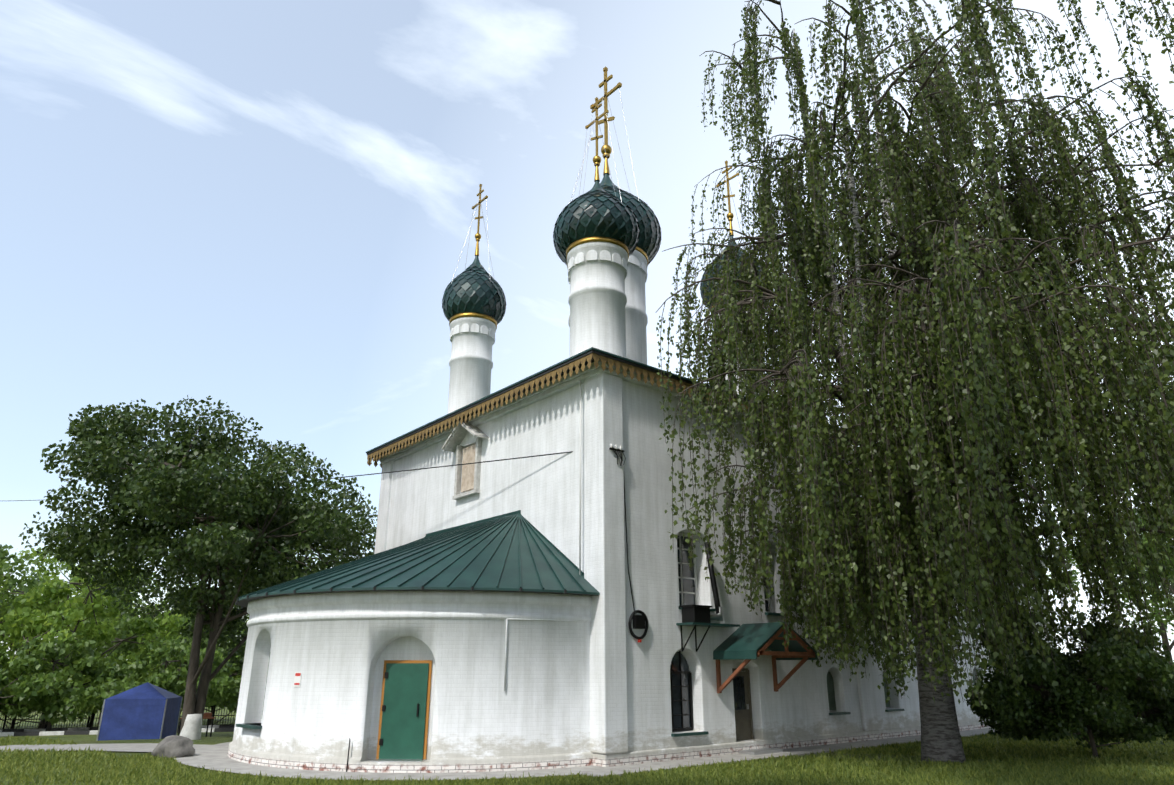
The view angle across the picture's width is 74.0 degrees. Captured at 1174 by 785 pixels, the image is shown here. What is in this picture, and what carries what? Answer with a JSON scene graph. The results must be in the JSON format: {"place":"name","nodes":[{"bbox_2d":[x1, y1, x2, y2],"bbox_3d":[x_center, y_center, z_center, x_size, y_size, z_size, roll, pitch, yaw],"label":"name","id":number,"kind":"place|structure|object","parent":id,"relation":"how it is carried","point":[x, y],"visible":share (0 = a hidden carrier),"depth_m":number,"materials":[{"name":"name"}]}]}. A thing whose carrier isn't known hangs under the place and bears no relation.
{"place":"outdoors","nodes":[
{"label":"outdoors","id":0,"kind":"place"},
{"bbox_2d":[3,678,88,728],"bbox_3d":[-29.566,15.817,40.090,7.208,3.749,6.818,15,-25,-37],"label":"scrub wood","id":1,"kind":"object","parent":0,"point":[11,724],"depth_m":39.77,"materials":[{"name":"green plant"}]},
{"bbox_2d":[0,544,106,640],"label":"tree leaves","id":2,"kind":"object","parent":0,"point":[10,582],"depth_m":41.56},
{"bbox_2d":[235,618,580,771],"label":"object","id":3,"kind":"object","parent":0,"point":[404,715],"visible":0.69,"depth_m":16.34,"materials":[{"name":"green wood"}]},
{"bbox_2d":[0,705,1172,784],"bbox_3d":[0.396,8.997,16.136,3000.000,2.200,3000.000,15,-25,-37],"label":"lawn","id":4,"kind":"structure","parent":0,"point":[218,738],"depth_m":25.08,"materials":[{"name":"green plant"}]},
{"bbox_2d":[0,653,88,717],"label":"scrub leaves","id":5,"kind":"object","parent":4,"relation":"on","point":[9,688],"visible":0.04,"depth_m":34.64,"materials":[{"name":"green plant"}]},
{"bbox_2d":[0,546,104,650],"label":"tree leaves","id":6,"kind":"object","parent":4,"relation":"on","point":[45,573],"depth_m":50.59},
{"bbox_2d":[3,647,185,726],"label":"scrub leaves","id":7,"kind":"object","parent":4,"relation":"on","point":[132,656],"depth_m":37.85,"materials":[{"name":"green plant"}]},
{"bbox_2d":[0,559,189,727],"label":"tree leaves","id":8,"kind":"object","parent":4,"relation":"on","point":[25,621],"depth_m":39.48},
{"bbox_2d":[0,705,237,728],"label":"fence","id":9,"kind":"object","parent":4,"relation":"on","point":[91,718],"visible":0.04,"depth_m":38.02,"materials":[{"name":"black metal"}]},
{"bbox_2d":[55,570,204,724],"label":"tree leaves","id":10,"kind":"object","parent":4,"relation":"on","point":[142,594],"depth_m":53.13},
{"bbox_2d":[96,682,182,740],"bbox_3d":[-15.284,10.949,26.803,1.954,1.850,1.954,4,-20,-11],"label":"market tent","id":11,"kind":"object","parent":4,"relation":"on","point":[147,710],"visible":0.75,"depth_m":25.96,"materials":[{"name":"blue fabric"}]},
{"bbox_2d":[96,610,245,660],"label":"tree leaves","id":12,"kind":"object","parent":4,"relation":"on","point":[122,628],"depth_m":47.55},
{"bbox_2d":[151,735,194,757],"bbox_3d":[-9.798,8.514,18.500,0.944,0.687,0.676,-8,-21,22],"label":"boulder","id":13,"kind":"object","parent":4,"relation":"on","point":[176,746],"visible":0.81,"depth_m":18.30,"materials":[{"name":"grey stone"}]},
{"bbox_2d":[98,590,248,657],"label":"tree leaves","id":14,"kind":"object","parent":4,"relation":"on","point":[155,605],"depth_m":56.96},
{"bbox_2d":[178,712,214,736],"bbox_3d":[-13.412,11.424,26.737,1.000,0.910,0.600,15,-25,-37],"label":"stall table","id":15,"kind":"object","parent":4,"relation":"on","point":[207,715],"visible":0.48,"depth_m":26.82,"materials":[{"name":"brown wood"}]},
{"bbox_2d":[18,395,377,739],"bbox_3d":[-12.362,6.174,26.907,12.241,11.315,12.944,15,-25,-37],"label":"tree","id":16,"kind":"object","parent":4,"relation":"on","point":[142,493],"depth_m":24.77,"materials":[{"name":"green plant"}]},
{"bbox_2d":[164,585,249,641],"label":"tree leaves","id":17,"kind":"object","parent":4,"relation":"on","point":[240,620],"depth_m":61.62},
{"bbox_2d":[173,651,241,724],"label":"scrub leaves","id":18,"kind":"object","parent":4,"relation":"on","point":[233,672],"depth_m":40.30,"materials":[{"name":"green plant"}]},
{"bbox_2d":[214,677,240,712],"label":"scrub leaves","id":19,"kind":"object","parent":4,"relation":"on","point":[231,704],"depth_m":36.46,"materials":[{"name":"green plant"}]},
{"bbox_2d":[228,591,592,772],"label":"apse walls","id":20,"kind":"structure","parent":4,"relation":"on","point":[336,649],"depth_m":16.61,"materials":[{"name":"white paint"}]},
{"bbox_2d":[235,510,599,607],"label":"apse roof","id":21,"kind":"structure","parent":20,"relation":"on","point":[515,551],"depth_m":17.98,"materials":[{"name":"green metal"}]},
{"bbox_2d":[0,726,1011,779],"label":"concrete paths","id":22,"kind":"structure","parent":4,"relation":"on","point":[216,757],"depth_m":17.04,"materials":[{"name":"grey concrete"}]},
{"bbox_2d":[374,360,1044,766],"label":"wall trim","id":23,"kind":"structure","parent":4,"relation":"on","point":[604,548],"depth_m":18.65,"materials":[{"name":"white paint"}]},
{"bbox_2d":[14,451,572,500],"bbox_3d":[-23.787,8.774,36.672,62.249,16.579,0.274,-15,-24,35],"label":"overhead cable","id":24,"kind":"object","parent":23,"relation":"attached to","point":[417,469],"visible":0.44,"depth_m":22.57,"materials":[{"name":"black metal"}]},
{"bbox_2d":[447,312,496,413],"bbox_3d":[-4.281,-0.276,28.527,1.780,5.040,1.780,15,-25,-37],"label":"drum","id":25,"kind":"object","parent":23,"relation":"on","point":[472,337],"visible":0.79,"depth_m":28.25,"materials":[{"name":"white paint"}]},
{"bbox_2d":[442,184,505,324],"bbox_3d":[-4.277,-5.491,30.371,2.429,6.126,2.453,15,-25,-37],"label":"dome","id":26,"kind":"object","parent":25,"relation":"on","point":[474,287],"visible":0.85,"depth_m":28.84,"materials":[{"name":"green metal"}]},
{"bbox_2d":[566,236,628,357],"bbox_3d":[0.322,-2.039,23.278,1.940,4.870,1.940,15,-25,-37],"label":"drum","id":27,"kind":"object","parent":23,"relation":"on","point":[597,275],"visible":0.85,"depth_m":22.87,"materials":[{"name":"white paint"}]},
{"bbox_2d":[554,97,639,255],"bbox_3d":[0.326,-7.057,25.048,2.684,5.878,2.664,15,-25,-37],"label":"dome","id":28,"kind":"object","parent":27,"relation":"on","point":[597,210],"visible":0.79,"depth_m":23.42,"materials":[{"name":"green metal"}]},
{"bbox_2d":[367,353,853,467],"bbox_3d":[0.558,2.067,27.001,11.600,0.405,12.620,15,-25,-37],"label":"eaves valance","id":29,"kind":"object","parent":23,"relation":"on","point":[547,376],"visible":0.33,"depth_m":20.94,"materials":[{"name":"paint"}]},
{"bbox_2d":[712,296,763,397],"bbox_3d":[5.397,-0.714,27.285,1.880,5.040,1.880,15,-25,-37],"label":"drum","id":30,"kind":"object","parent":23,"relation":"on","point":[726,377],"visible":0.04,"depth_m":26.51,"materials":[{"name":"white paint"}]},
{"bbox_2d":[700,160,770,308],"bbox_3d":[5.401,-6.001,29.155,2.550,6.276,2.573,15,-25,-37],"label":"dome","id":31,"kind":"object","parent":30,"relation":"on","point":[730,215],"visible":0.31,"depth_m":29.00,"materials":[{"name":"green metal"}]},
{"bbox_2d":[874,564,1056,728],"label":"refectory walls","id":32,"kind":"structure","parent":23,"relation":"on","point":[909,716],"depth_m":24.63,"materials":[{"name":"white paint"}]},
{"bbox_2d":[656,0,1173,763],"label":"weeping birch","id":33,"kind":"object","parent":4,"relation":"on","point":[938,578],"depth_m":16.99,"materials":[{"name":"green plant"}]},
{"bbox_2d":[963,608,1173,757],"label":"bush by birch","id":34,"kind":"object","parent":4,"relation":"on","point":[1084,705],"depth_m":17.34,"materials":[{"name":"green plant"}]},
{"bbox_2d":[0,730,1173,784],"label":"lawn grass","id":35,"kind":"structure","parent":0,"point":[90,767],"depth_m":15.74,"materials":[{"name":"green plant"}]},
{"bbox_2d":[0,0,1173,661],"label":"sky","id":36,"kind":"structure","parent":0,"point":[263,209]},
{"bbox_2d":[386,380,862,751],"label":"church walls","id":37,"kind":"structure","parent":0,"point":[541,493],"depth_m":20.31,"materials":[{"name":"white paint"}]},
{"bbox_2d":[366,347,1050,558],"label":"church roof","id":38,"kind":"structure","parent":37,"relation":"on","point":[555,367],"depth_m":21.28,"materials":[{"name":"brown metal"}]},
{"bbox_2d":[567,246,647,364],"bbox_3d":[0.769,-1.553,28.259,3.080,7.270,3.080,15,-25,-37],"label":"dome drum","id":39,"kind":"object","parent":38,"relation":"on","point":[636,317],"visible":0.29,"depth_m":27.80,"materials":[{"name":"white paint"}]},
{"bbox_2d":[553,66,660,264],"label":"onion dome","id":40,"kind":"structure","parent":39,"relation":"on","point":[649,242],"depth_m":29.24,"materials":[{"name":"green metal"}]},
{"bbox_2d":[442,378,978,754],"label":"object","id":41,"kind":"object","parent":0,"point":[747,642],"visible":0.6,"depth_m":19.70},
{"bbox_2d":[1041,506,1173,664],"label":"tree leaves","id":42,"kind":"object","parent":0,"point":[1155,617],"depth_m":53.76,"materials":[{"name":"green plant"}]},
{"bbox_2d":[1043,466,1173,601],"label":"tree leaves","id":43,"kind":"object","parent":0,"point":[1162,592],"depth_m":42.92,"materials":[{"name":"green plant"}]},
{"bbox_2d":[1083,379,1173,592],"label":"tree leaves","id":44,"kind":"object","parent":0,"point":[1160,568],"depth_m":29.39,"materials":[{"name":"green plant"}]},
{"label":"road asphalt","id":45,"kind":"structure","parent":0,"visible":0},
{"bbox_2d":[0,648,67,710],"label":"scrub leaves","id":46,"kind":"object","parent":45,"relation":"on","point":[25,665],"depth_m":33.37,"materials":[{"name":"green plant"}]},
{"bbox_2d":[0,636,164,730],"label":"scrub leaves","id":47,"kind":"object","parent":45,"relation":"on","point":[106,674],"depth_m":33.64,"materials":[{"name":"green plant"}]},
{"bbox_2d":[0,725,234,735],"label":"kerb stones","id":48,"kind":"object","parent":45,"relation":"on","point":[78,731],"visible":0.12,"depth_m":31.74,"materials":[{"name":"grey concrete"}]},
{"bbox_2d":[108,635,243,723],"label":"scrub leaves","id":49,"kind":"object","parent":45,"relation":"on","point":[168,680],"depth_m":36.10,"materials":[{"name":"green plant"}]}
]}

